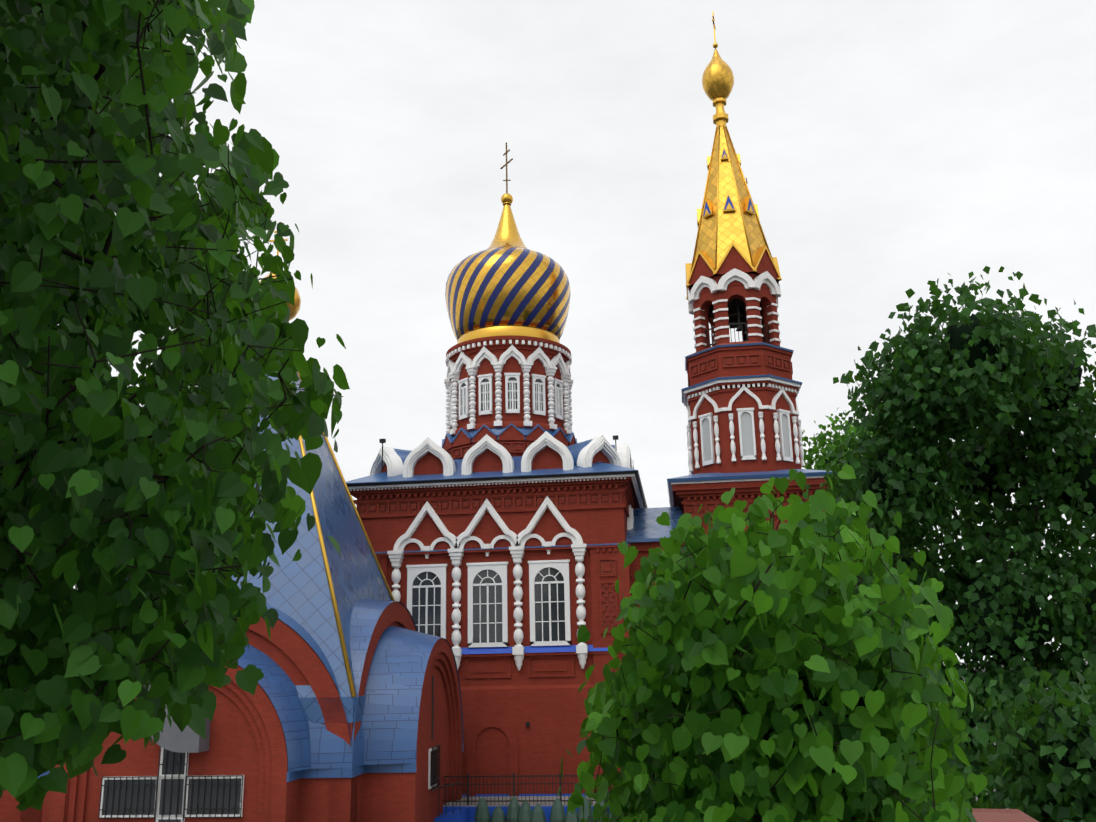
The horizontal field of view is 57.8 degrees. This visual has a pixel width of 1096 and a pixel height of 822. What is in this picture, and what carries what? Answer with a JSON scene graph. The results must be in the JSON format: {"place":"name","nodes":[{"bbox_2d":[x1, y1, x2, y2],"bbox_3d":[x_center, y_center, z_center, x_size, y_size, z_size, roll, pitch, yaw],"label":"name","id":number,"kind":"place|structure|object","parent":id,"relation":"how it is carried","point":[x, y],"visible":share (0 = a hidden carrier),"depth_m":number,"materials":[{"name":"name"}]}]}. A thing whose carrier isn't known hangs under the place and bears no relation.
{"place":"outdoors","nodes":[
{"label":"outdoors","id":0,"kind":"place"},
{"bbox_2d":[346,431,647,796],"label":"church","id":1,"kind":"structure","parent":0,"point":[503,570],"depth_m":37.29,"materials":[{"name":"brick"}]},
{"bbox_2d":[442,325,576,459],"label":"dome drum","id":2,"kind":"object","parent":1,"relation":"on","point":[508,387],"visible":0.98,"depth_m":42.34,"materials":[{"name":"red brick"}]},
{"bbox_2d":[445,142,570,340],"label":"onion dome","id":3,"kind":"structure","parent":2,"relation":"on","point":[507,277],"depth_m":43.45,"materials":[{"name":"gold metal"}]},
{"bbox_2d":[434,773,611,821],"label":"fence","id":4,"kind":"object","parent":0,"point":[463,809],"depth_m":33.15,"materials":[{"name":"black metal"}]},
{"bbox_2d":[58,0,1095,661],"label":"sky","id":5,"kind":"structure","parent":0,"point":[886,149],"materials":[{"name":"white"}]},
{"bbox_2d":[667,11,836,555],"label":"bell tower","id":6,"kind":"structure","parent":0,"point":[744,435],"depth_m":41.96,"materials":[{"name":"brick"}]},
{"bbox_2d":[943,661,1087,808],"bbox_3d":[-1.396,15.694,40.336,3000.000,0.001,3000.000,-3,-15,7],"label":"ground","id":7,"kind":"structure","parent":0,"point":[1086,662],"depth_m":277.77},
{"bbox_2d":[0,0,349,810],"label":"linden tree","id":8,"kind":"object","parent":7,"relation":"on","point":[112,242],"visible":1,"depth_m":4.16,"materials":[{"name":"green plant"}]},
{"bbox_2d":[626,507,684,606],"bbox_3d":[4.739,9.739,40.978,2.330,11.600,9.040,-3,-15,7],"label":"connecting building section","id":9,"kind":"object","parent":7,"relation":"on","point":[645,533],"visible":0.15,"depth_m":38.95,"materials":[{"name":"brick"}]},
{"bbox_2d":[557,464,988,821],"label":"bush","id":10,"kind":"object","parent":7,"relation":"on","point":[767,672],"visible":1,"depth_m":6.22,"materials":[{"name":"green plant"}]},
{"bbox_2d":[802,409,885,519],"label":"tree","id":11,"kind":"object","parent":7,"relation":"on","point":[822,462],"visible":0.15,"depth_m":47.50,"materials":[{"name":"green plant"}]},
{"bbox_2d":[971,808,1038,821],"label":"kiosk","id":12,"kind":"object","parent":7,"relation":"on","point":[998,815],"visible":0.44,"depth_m":10.81,"materials":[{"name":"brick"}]},
{"label":"pavement","id":13,"kind":"structure","parent":0,"visible":0},
{"bbox_2d":[0,231,462,821],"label":"chapel","id":14,"kind":"structure","parent":13,"relation":"on","point":[350,711],"depth_m":28.48,"materials":[{"name":"brick"}]},
{"bbox_2d":[474,795,611,821],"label":"shrubs","id":15,"kind":"object","parent":13,"relation":"on","point":[523,813],"visible":0.56,"depth_m":32.24,"materials":[{"name":"green plant"}]},
{"bbox_2d":[805,266,1095,808],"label":"tree","id":16,"kind":"object","parent":13,"relation":"on","point":[966,377],"visible":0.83,"depth_m":26.89,"materials":[{"name":"green plant"}]},
{"bbox_2d":[960,663,1095,821],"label":"bush","id":17,"kind":"object","parent":13,"relation":"on","point":[1052,768],"visible":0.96,"depth_m":13.73,"materials":[{"name":"green plant"}]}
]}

